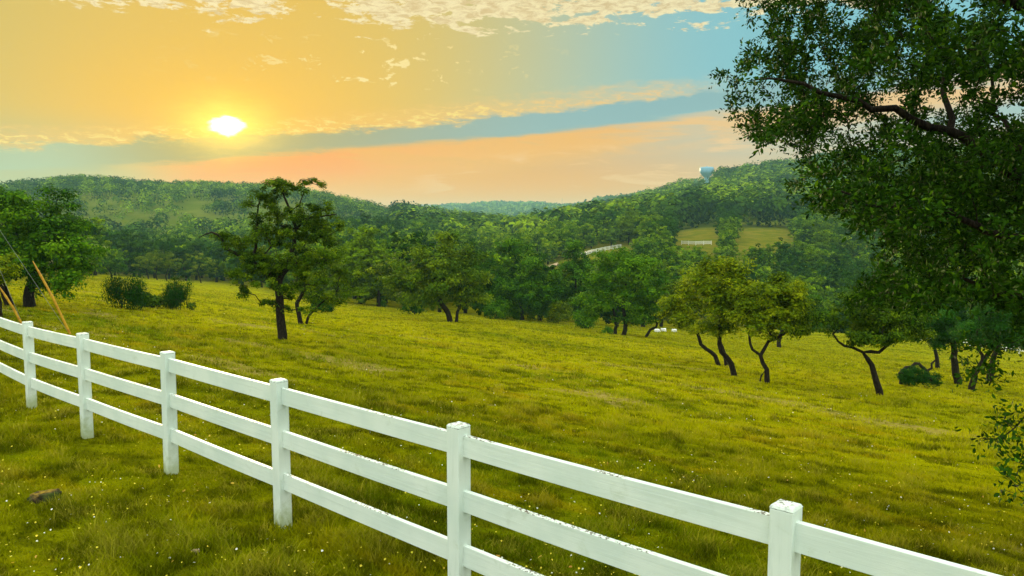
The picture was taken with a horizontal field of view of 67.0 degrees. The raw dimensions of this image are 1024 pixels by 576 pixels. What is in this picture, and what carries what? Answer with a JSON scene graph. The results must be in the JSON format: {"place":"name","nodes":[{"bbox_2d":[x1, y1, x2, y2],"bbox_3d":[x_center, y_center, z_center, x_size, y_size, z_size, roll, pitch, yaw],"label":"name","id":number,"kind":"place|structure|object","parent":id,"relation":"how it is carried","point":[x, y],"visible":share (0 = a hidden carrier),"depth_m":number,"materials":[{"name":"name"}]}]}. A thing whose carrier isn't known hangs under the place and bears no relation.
{"place":"outdoors","nodes":[
{"label":"outdoors","id":0,"kind":"place"},
{"bbox_2d":[0,185,1023,575],"bbox_3d":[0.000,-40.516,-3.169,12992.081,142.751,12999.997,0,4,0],"label":"ground","id":1,"kind":"structure","parent":0,"point":[754,233],"depth_m":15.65,"materials":[{"name":"green plant"}]},
{"bbox_2d":[0,252,24,316],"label":"oak tree","id":2,"kind":"object","parent":1,"relation":"on","point":[5,269],"visible":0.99,"depth_m":28.18,"materials":[{"name":"green plant"}]},
{"bbox_2d":[27,488,62,504],"bbox_3d":[-4.840,2.242,8.057,0.384,0.292,0.278,0,4,0],"label":"rock","id":3,"kind":"object","parent":1,"relation":"on","point":[43,495],"visible":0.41,"depth_m":7.99,"materials":[{"name":"grey stone"}]},
{"bbox_2d":[14,200,75,264],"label":"broadleaf tree","id":4,"kind":"object","parent":1,"relation":"on","point":[42,211],"visible":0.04,"depth_m":91.38,"materials":[{"name":"green plant"}]},
{"bbox_2d":[32,261,71,334],"bbox_3d":[-14.138,0.395,23.846,1.032,2.479,0.081,-2,5,-19],"label":"wire guard","id":5,"kind":"object","parent":1,"relation":"on","point":[54,301],"visible":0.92,"depth_m":23.82,"materials":[{"name":"yellow plastic"}]},
{"bbox_2d":[0,183,115,306],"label":"oak tree","id":6,"kind":"object","parent":1,"relation":"on","point":[62,242],"visible":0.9,"depth_m":35.06,"materials":[{"name":"green plant"}]},
{"bbox_2d":[49,211,98,270],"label":"broadleaf tree","id":7,"kind":"object","parent":1,"relation":"on","point":[95,229],"visible":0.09,"depth_m":113.62,"materials":[{"name":"green plant"}]},
{"bbox_2d":[88,217,111,274],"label":"broadleaf tree","id":8,"kind":"object","parent":1,"relation":"on","point":[99,236],"visible":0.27,"depth_m":158.74,"materials":[{"name":"green plant"}]},
{"bbox_2d":[96,257,129,277],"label":"oak tree","id":9,"kind":"object","parent":1,"relation":"on","point":[114,264],"visible":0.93,"depth_m":143.69,"materials":[{"name":"green plant"}]},
{"bbox_2d":[95,270,151,309],"bbox_3d":[-20.557,0.266,41.057,2.820,2.731,1.656,0,4,0],"label":"juniper bush","id":10,"kind":"object","parent":1,"relation":"on","point":[129,294],"visible":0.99,"depth_m":40.88,"materials":[{"name":"green plant"}]},
{"bbox_2d":[115,229,153,275],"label":"broadleaf tree","id":11,"kind":"object","parent":1,"relation":"on","point":[126,243],"visible":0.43,"depth_m":201.86,"materials":[{"name":"green plant"}]},
{"bbox_2d":[124,236,155,277],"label":"broadleaf tree","id":12,"kind":"object","parent":1,"relation":"on","point":[134,254],"visible":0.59,"depth_m":196.08,"materials":[{"name":"green plant"}]},
{"bbox_2d":[131,253,155,278],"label":"oak tree","id":13,"kind":"object","parent":1,"relation":"on","point":[143,264],"visible":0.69,"depth_m":180.50,"materials":[{"name":"green plant"}]},
{"bbox_2d":[138,246,169,278],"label":"broadleaf tree","id":14,"kind":"object","parent":1,"relation":"on","point":[162,270],"visible":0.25,"depth_m":202.90,"materials":[{"name":"green plant"}]},
{"bbox_2d":[143,249,172,279],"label":"oak tree","id":15,"kind":"object","parent":1,"relation":"on","point":[151,255],"visible":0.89,"depth_m":175.14,"materials":[{"name":"green plant"}]},
{"bbox_2d":[133,292,196,309],"bbox_3d":[-19.854,0.710,44.187,3.735,1.176,1.953,0,4,0],"label":"bramble bush","id":16,"kind":"object","parent":1,"relation":"on","point":[154,300],"visible":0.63,"depth_m":43.86,"materials":[{"name":"green plant"}]},
{"bbox_2d":[151,235,182,278],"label":"broadleaf tree","id":17,"kind":"object","parent":1,"relation":"on","point":[161,246],"visible":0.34,"depth_m":209.61,"materials":[{"name":"green plant"}]},
{"bbox_2d":[156,250,182,280],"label":"oak tree","id":18,"kind":"object","parent":1,"relation":"on","point":[170,264],"visible":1,"depth_m":174.87,"materials":[{"name":"green plant"}]},
{"bbox_2d":[159,267,193,309],"bbox_3d":[-19.710,0.316,45.519,2.210,3.112,1.534,0,4,0],"label":"juniper bush","id":19,"kind":"object","parent":1,"relation":"on","point":[174,294],"visible":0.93,"depth_m":45.29,"materials":[{"name":"green plant"}]},
{"bbox_2d":[171,243,198,280],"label":"broadleaf tree","id":20,"kind":"object","parent":1,"relation":"on","point":[179,252],"visible":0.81,"depth_m":201.49,"materials":[{"name":"green plant"}]},
{"bbox_2d":[184,238,206,279],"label":"broadleaf tree","id":21,"kind":"object","parent":1,"relation":"on","point":[197,248],"visible":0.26,"depth_m":215.29,"materials":[{"name":"green plant"}]},
{"bbox_2d":[183,250,217,282],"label":"oak tree","id":22,"kind":"object","parent":1,"relation":"on","point":[202,267],"visible":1,"depth_m":182.78,"materials":[{"name":"green plant"}]},
{"bbox_2d":[201,242,229,281],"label":"broadleaf tree","id":23,"kind":"object","parent":1,"relation":"on","point":[218,253],"visible":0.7,"depth_m":200.47,"materials":[{"name":"green plant"}]},
{"bbox_2d":[0,173,447,242],"bbox_3d":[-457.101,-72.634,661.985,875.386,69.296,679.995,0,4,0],"label":"woodland","id":24,"kind":"object","parent":1,"relation":"on","point":[160,187],"visible":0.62,"depth_m":607.03,"materials":[{"name":"green plant"}]},
{"bbox_2d":[228,247,251,284],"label":"broadleaf tree","id":25,"kind":"object","parent":1,"relation":"on","point":[233,262],"visible":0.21,"depth_m":177.98,"materials":[{"name":"green plant"}]},
{"bbox_2d":[199,177,347,339],"bbox_3d":[-8.847,-1.048,29.011,5.395,6.213,2.631,0,4,0],"label":"live oak","id":26,"kind":"object","parent":1,"relation":"on","point":[275,271],"visible":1,"depth_m":28.66,"materials":[{"name":"green plant"}]},
{"bbox_2d":[275,241,366,323],"bbox_3d":[-10.145,-0.192,41.913,4.629,4.782,3.048,0,4,0],"label":"live oak","id":27,"kind":"object","parent":1,"relation":"on","point":[313,297],"visible":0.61,"depth_m":41.63,"materials":[{"name":"green plant"}]},
{"bbox_2d":[311,227,354,298],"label":"broadleaf tree","id":28,"kind":"object","parent":1,"relation":"on","point":[340,239],"visible":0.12,"depth_m":117.83,"materials":[{"name":"green plant"}]},
{"bbox_2d":[325,224,381,303],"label":"broadleaf tree","id":29,"kind":"object","parent":1,"relation":"on","point":[355,244],"visible":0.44,"depth_m":110.02,"materials":[{"name":"green plant"}]},
{"bbox_2d":[344,247,397,306],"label":"broadleaf tree","id":30,"kind":"object","parent":1,"relation":"on","point":[372,291],"visible":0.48,"depth_m":105.91,"materials":[{"name":"green plant"}]},
{"bbox_2d":[365,256,424,311],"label":"oak tree","id":31,"kind":"object","parent":1,"relation":"on","point":[379,267],"visible":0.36,"depth_m":88.23,"materials":[{"name":"green plant"}]},
{"bbox_2d":[382,231,437,286],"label":"broadleaf tree","id":32,"kind":"object","parent":1,"relation":"on","point":[395,238],"visible":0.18,"depth_m":109.43,"materials":[{"name":"green plant"}]},
{"bbox_2d":[397,290,424,313],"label":"evergreen bush","id":33,"kind":"object","parent":1,"relation":"on","point":[413,309],"visible":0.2,"depth_m":75.01,"materials":[{"name":"green plant"}]},
{"bbox_2d":[377,229,495,321],"bbox_3d":[-6.388,-0.958,64.076,9.555,7.911,6.252,2,5,21],"label":"oak tree","id":34,"kind":"object","parent":1,"relation":"on","point":[438,272],"visible":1,"depth_m":63.48,"materials":[{"name":"green plant"}]},
{"bbox_2d":[422,246,457,312],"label":"broadleaf tree","id":35,"kind":"object","parent":1,"relation":"on","point":[440,308],"visible":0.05,"depth_m":100.49,"materials":[{"name":"green plant"}]},
{"bbox_2d":[469,263,500,314],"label":"broadleaf tree","id":36,"kind":"object","parent":1,"relation":"on","point":[475,304],"visible":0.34,"depth_m":96.43,"materials":[{"name":"green plant"}]},
{"bbox_2d":[482,294,512,318],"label":"leafy bush","id":37,"kind":"object","parent":1,"relation":"on","point":[498,309],"visible":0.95,"depth_m":87.78,"materials":[{"name":"green plant"}]},
{"bbox_2d":[0,317,1001,575],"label":"rail fence","id":38,"kind":"object","parent":1,"relation":"on","point":[784,533],"visible":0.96,"depth_m":5.75,"materials":[{"name":"white paint"}]},
{"bbox_2d":[483,258,521,316],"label":"broadleaf tree","id":39,"kind":"object","parent":1,"relation":"on","point":[512,267],"visible":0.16,"depth_m":102.18,"materials":[{"name":"green plant"}]},
{"bbox_2d":[2,309,1019,575],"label":"yellow wildflowers","id":40,"kind":"object","parent":1,"relation":"on","point":[496,531],"visible":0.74,"depth_m":8.49,"materials":[{"name":"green plant"}]},
{"bbox_2d":[6,313,1021,575],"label":"white wildflowers","id":41,"kind":"object","parent":1,"relation":"on","point":[574,501],"visible":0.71,"depth_m":8.54,"materials":[{"name":"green plant"}]},
{"bbox_2d":[8,190,1023,333],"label":"woodland","id":42,"kind":"object","parent":1,"relation":"on","point":[112,237],"visible":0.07,"depth_m":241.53,"materials":[{"name":"green plant"}]},
{"bbox_2d":[492,253,542,271],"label":"broadleaf tree","id":43,"kind":"object","parent":1,"relation":"on","point":[500,259],"visible":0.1,"depth_m":110.39,"materials":[{"name":"green plant"}]},
{"bbox_2d":[506,303,529,319],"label":"leafy bush","id":44,"kind":"object","parent":1,"relation":"on","point":[514,314],"visible":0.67,"depth_m":91.90,"materials":[{"name":"green plant"}]},
{"bbox_2d":[475,237,566,319],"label":"oak tree","id":45,"kind":"object","parent":1,"relation":"on","point":[512,288],"visible":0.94,"depth_m":90.81,"materials":[{"name":"green plant"}]},
{"bbox_2d":[524,301,549,320],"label":"leafy bush","id":46,"kind":"object","parent":1,"relation":"on","point":[532,316],"visible":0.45,"depth_m":93.49,"materials":[{"name":"green plant"}]},
{"bbox_2d":[527,229,547,256],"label":"broadleaf tree","id":47,"kind":"object","parent":1,"relation":"on","point":[538,235],"visible":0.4,"depth_m":248.74,"materials":[{"name":"green plant"}]},
{"bbox_2d":[514,256,567,320],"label":"broadleaf tree","id":48,"kind":"object","parent":1,"relation":"on","point":[546,269],"visible":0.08,"depth_m":97.82,"materials":[{"name":"green plant"}]},
{"bbox_2d":[538,232,560,261],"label":"broadleaf tree","id":49,"kind":"object","parent":1,"relation":"on","point":[551,237],"visible":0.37,"depth_m":239.00,"materials":[{"name":"green plant"}]},
{"bbox_2d":[538,241,561,264],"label":"broadleaf tree","id":50,"kind":"object","parent":1,"relation":"on","point":[548,246],"visible":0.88,"depth_m":230.26,"materials":[{"name":"green plant"}]},
{"bbox_2d":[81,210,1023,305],"bbox_3d":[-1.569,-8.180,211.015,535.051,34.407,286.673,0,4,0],"label":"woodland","id":51,"kind":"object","parent":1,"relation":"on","point":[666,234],"visible":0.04,"depth_m":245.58,"materials":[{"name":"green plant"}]},
{"bbox_2d":[546,301,573,323],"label":"leafy bush","id":52,"kind":"object","parent":1,"relation":"on","point":[555,316],"visible":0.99,"depth_m":90.19,"materials":[{"name":"green plant"}]},
{"bbox_2d":[420,175,711,216],"bbox_3d":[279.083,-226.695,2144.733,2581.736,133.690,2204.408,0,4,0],"label":"woodland","id":53,"kind":"object","parent":1,"relation":"on","point":[506,206],"visible":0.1,"depth_m":2270.24,"materials":[{"name":"green plant"}]},
{"bbox_2d":[559,229,580,258],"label":"broadleaf tree","id":54,"kind":"object","parent":1,"relation":"on","point":[567,236],"visible":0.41,"depth_m":235.00,"materials":[{"name":"green plant"}]},
{"bbox_2d":[555,239,595,320],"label":"oak tree","id":55,"kind":"object","parent":1,"relation":"on","point":[577,267],"visible":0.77,"depth_m":105.13,"materials":[{"name":"green plant"}]},
{"bbox_2d":[577,223,594,247],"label":"broadleaf tree","id":56,"kind":"object","parent":1,"relation":"on","point":[586,228],"visible":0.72,"depth_m":271.33,"materials":[{"name":"green plant"}]},
{"bbox_2d":[573,307,599,328],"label":"leafy bush","id":57,"kind":"object","parent":1,"relation":"on","point":[579,324],"visible":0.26,"depth_m":80.41,"materials":[{"name":"green plant"}]},
{"bbox_2d":[580,232,600,247],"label":"broadleaf tree","id":58,"kind":"object","parent":1,"relation":"on","point":[591,240],"visible":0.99,"depth_m":264.63,"materials":[{"name":"green plant"}]},
{"bbox_2d":[577,273,638,326],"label":"broadleaf tree","id":59,"kind":"object","parent":1,"relation":"on","point":[606,316],"visible":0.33,"depth_m":101.72,"materials":[{"name":"green plant"}]},
{"bbox_2d":[595,206,621,226],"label":"broadleaf tree","id":60,"kind":"object","parent":1,"relation":"on","point":[609,215],"visible":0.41,"depth_m":299.30,"materials":[{"name":"green plant"}]},
{"bbox_2d":[601,225,617,246],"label":"broadleaf tree","id":61,"kind":"object","parent":1,"relation":"on","point":[609,235],"visible":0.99,"depth_m":262.06,"materials":[{"name":"green plant"}]},
{"bbox_2d":[568,246,671,334],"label":"oak tree","id":62,"kind":"object","parent":1,"relation":"on","point":[595,301],"visible":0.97,"depth_m":68.19,"materials":[{"name":"green plant"}]},
{"bbox_2d":[615,205,638,244],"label":"broadleaf tree","id":63,"kind":"object","parent":1,"relation":"on","point":[627,222],"visible":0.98,"depth_m":265.27,"materials":[{"name":"green plant"}]},
{"bbox_2d":[629,237,659,253],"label":"broadleaf tree","id":64,"kind":"object","parent":1,"relation":"on","point":[647,242],"visible":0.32,"depth_m":201.95,"materials":[{"name":"green plant"}]},
{"bbox_2d":[634,215,660,240],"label":"broadleaf tree","id":65,"kind":"object","parent":1,"relation":"on","point":[640,226],"visible":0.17,"depth_m":238.23,"materials":[{"name":"green plant"}]},
{"bbox_2d":[639,217,658,237],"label":"broadleaf tree","id":66,"kind":"object","parent":1,"relation":"on","point":[648,228],"visible":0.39,"depth_m":229.93,"materials":[{"name":"green plant"}]},
{"bbox_2d":[635,245,677,271],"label":"broadleaf tree","id":67,"kind":"object","parent":1,"relation":"on","point":[668,256],"visible":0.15,"depth_m":161.50,"materials":[{"name":"green plant"}]},
{"bbox_2d":[647,258,675,326],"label":"broadleaf tree","id":68,"kind":"object","parent":1,"relation":"on","point":[664,263],"visible":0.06,"depth_m":119.34,"materials":[{"name":"green plant"}]},
{"bbox_2d":[645,278,692,336],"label":"oak tree","id":69,"kind":"object","parent":1,"relation":"on","point":[670,287],"visible":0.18,"depth_m":71.80,"materials":[{"name":"green plant"}]},
{"bbox_2d":[666,248,696,269],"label":"broadleaf tree","id":70,"kind":"object","parent":1,"relation":"on","point":[684,258],"visible":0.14,"depth_m":172.38,"materials":[{"name":"green plant"}]},
{"bbox_2d":[651,266,728,365],"bbox_3d":[8.681,1.345,36.416,4.012,4.936,2.859,0,4,0],"label":"live oak","id":71,"kind":"object","parent":1,"relation":"on","point":[684,319],"visible":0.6,"depth_m":36.07,"materials":[{"name":"green plant"}]},
{"bbox_2d":[672,260,709,317],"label":"broadleaf tree","id":72,"kind":"object","parent":1,"relation":"on","point":[676,268],"visible":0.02,"depth_m":136.57,"materials":[{"name":"green plant"}]},
{"bbox_2d":[387,144,1013,234],"bbox_3d":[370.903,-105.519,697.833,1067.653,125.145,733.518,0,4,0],"label":"woodland","id":73,"kind":"object","parent":1,"relation":"on","point":[753,190],"visible":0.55,"depth_m":383.75,"materials":[{"name":"green plant"}]},
{"bbox_2d":[700,166,713,182],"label":"water tower","id":74,"kind":"structure","parent":1,"relation":"on","point":[705,172],"depth_m":985.62,"materials":[{"name":"metal"}]},
{"bbox_2d":[685,253,760,375],"bbox_3d":[8.458,1.145,30.988,3.014,5.104,2.615,2,5,22],"label":"live oak","id":75,"kind":"object","parent":1,"relation":"on","point":[716,300],"visible":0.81,"depth_m":30.63,"materials":[{"name":"green plant"}]},
{"bbox_2d":[713,245,740,260],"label":"broadleaf tree","id":76,"kind":"object","parent":1,"relation":"on","point":[728,252],"visible":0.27,"depth_m":204.34,"materials":[{"name":"green plant"}]},
{"bbox_2d":[716,216,742,232],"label":"broadleaf tree","id":77,"kind":"object","parent":1,"relation":"on","point":[732,220],"visible":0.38,"depth_m":261.99,"materials":[{"name":"green plant"}]},
{"bbox_2d":[730,256,770,322],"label":"broadleaf tree","id":78,"kind":"object","parent":1,"relation":"on","point":[752,275],"visible":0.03,"depth_m":148.92,"materials":[{"name":"green plant"}]},
{"bbox_2d":[745,243,764,272],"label":"broadleaf tree","id":79,"kind":"object","parent":1,"relation":"on","point":[759,251],"visible":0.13,"depth_m":190.22,"materials":[{"name":"green plant"}]},
{"bbox_2d":[747,251,791,277],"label":"broadleaf tree","id":80,"kind":"object","parent":1,"relation":"on","point":[765,262],"visible":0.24,"depth_m":183.54,"materials":[{"name":"green plant"}]},
{"bbox_2d":[723,270,817,382],"bbox_3d":[9.621,1.525,28.637,3.548,4.334,2.574,0,4,0],"label":"live oak","id":81,"kind":"object","parent":1,"relation":"on","point":[786,303],"visible":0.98,"depth_m":28.26,"materials":[{"name":"green plant"}]},
{"bbox_2d":[771,237,796,270],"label":"broadleaf tree","id":82,"kind":"object","parent":1,"relation":"on","point":[782,250],"visible":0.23,"depth_m":205.54,"materials":[{"name":"green plant"}]},
{"bbox_2d":[779,243,809,274],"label":"broadleaf tree","id":83,"kind":"object","parent":1,"relation":"on","point":[796,262],"visible":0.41,"depth_m":198.54,"materials":[{"name":"green plant"}]},
{"bbox_2d":[794,227,813,243],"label":"broadleaf tree","id":84,"kind":"object","parent":1,"relation":"on","point":[804,236],"visible":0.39,"depth_m":257.21,"materials":[{"name":"green plant"}]},
{"bbox_2d":[777,293,840,347],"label":"oak tree","id":85,"kind":"object","parent":1,"relation":"on","point":[816,298],"visible":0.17,"depth_m":78.10,"materials":[{"name":"green plant"}]},
{"bbox_2d":[797,247,827,272],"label":"broadleaf tree","id":86,"kind":"object","parent":1,"relation":"on","point":[810,256],"visible":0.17,"depth_m":204.75,"materials":[{"name":"green plant"}]},
{"bbox_2d":[804,216,823,243],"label":"broadleaf tree","id":87,"kind":"object","parent":1,"relation":"on","point":[809,222],"visible":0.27,"depth_m":270.63,"materials":[{"name":"green plant"}]},
{"bbox_2d":[805,257,829,284],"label":"broadleaf tree","id":88,"kind":"object","parent":1,"relation":"on","point":[817,264],"visible":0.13,"depth_m":188.42,"materials":[{"name":"green plant"}]},
{"bbox_2d":[804,270,831,312],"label":"broadleaf tree","id":89,"kind":"object","parent":1,"relation":"on","point":[819,288],"visible":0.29,"depth_m":156.77,"materials":[{"name":"green plant"}]},
{"bbox_2d":[805,227,837,251],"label":"broadleaf tree","id":90,"kind":"object","parent":1,"relation":"on","point":[826,239],"visible":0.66,"depth_m":240.29,"materials":[{"name":"green plant"}]},
{"bbox_2d":[796,265,848,295],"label":"broadleaf tree","id":91,"kind":"object","parent":1,"relation":"on","point":[834,281],"visible":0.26,"depth_m":180.62,"materials":[{"name":"green plant"}]},
{"bbox_2d":[813,222,841,234],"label":"broadleaf tree","id":92,"kind":"object","parent":1,"relation":"on","point":[825,224],"visible":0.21,"depth_m":262.08,"materials":[{"name":"green plant"}]},
{"bbox_2d":[818,249,853,287],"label":"broadleaf tree","id":93,"kind":"object","parent":1,"relation":"on","point":[835,256],"visible":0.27,"depth_m":200.53,"materials":[{"name":"green plant"}]},
{"bbox_2d":[829,232,861,259],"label":"broadleaf tree","id":94,"kind":"object","parent":1,"relation":"on","point":[845,243],"visible":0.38,"depth_m":240.63,"materials":[{"name":"green plant"}]},
{"bbox_2d":[837,271,893,331],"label":"broadleaf tree","id":95,"kind":"object","parent":1,"relation":"on","point":[848,282],"visible":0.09,"depth_m":141.49,"materials":[{"name":"green plant"}]},
{"bbox_2d":[708,0,1023,511],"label":"live oak","id":96,"kind":"object","parent":1,"relation":"on","point":[947,185],"visible":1,"depth_m":6.20,"materials":[{"name":"green plant"}]},
{"bbox_2d":[805,290,940,395],"bbox_3d":[12.799,1.995,27.230,4.286,4.011,2.961,-2,5,-26],"label":"live oak","id":97,"kind":"object","parent":1,"relation":"on","point":[879,324],"visible":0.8,"depth_m":26.78,"materials":[{"name":"green plant"}]},
{"bbox_2d":[892,305,947,368],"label":"oak tree","id":98,"kind":"object","parent":1,"relation":"on","point":[937,364],"visible":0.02,"depth_m":53.53,"materials":[{"name":"green plant"}]},
{"bbox_2d":[896,357,944,387],"bbox_3d":[17.751,3.714,33.327,2.499,1.352,1.172,-2,5,-19],"label":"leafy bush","id":99,"kind":"object","parent":1,"relation":"on","point":[907,374],"visible":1,"depth_m":33.17,"materials":[{"name":"green plant"}]},
{"bbox_2d":[910,301,989,383],"bbox_3d":[22.611,2.846,39.961,4.697,4.663,3.080,-2,5,-20],"label":"live oak","id":100,"kind":"object","parent":1,"relation":"on","point":[941,324],"visible":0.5,"depth_m":39.69,"materials":[{"name":"green plant"}]},
{"bbox_2d":[940,302,1023,390],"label":"live oak","id":101,"kind":"object","parent":1,"relation":"on","point":[989,324],"visible":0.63,"depth_m":35.00,"materials":[{"name":"green plant"}]},
{"bbox_2d":[976,302,1023,380],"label":"live oak","id":102,"kind":"object","parent":1,"relation":"on","point":[1004,349],"visible":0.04,"depth_m":43.69,"materials":[{"name":"green plant"}]},
{"bbox_2d":[0,0,1023,206],"label":"sky","id":103,"kind":"structure","parent":0,"point":[384,102],"materials":[{"name":"orange"}]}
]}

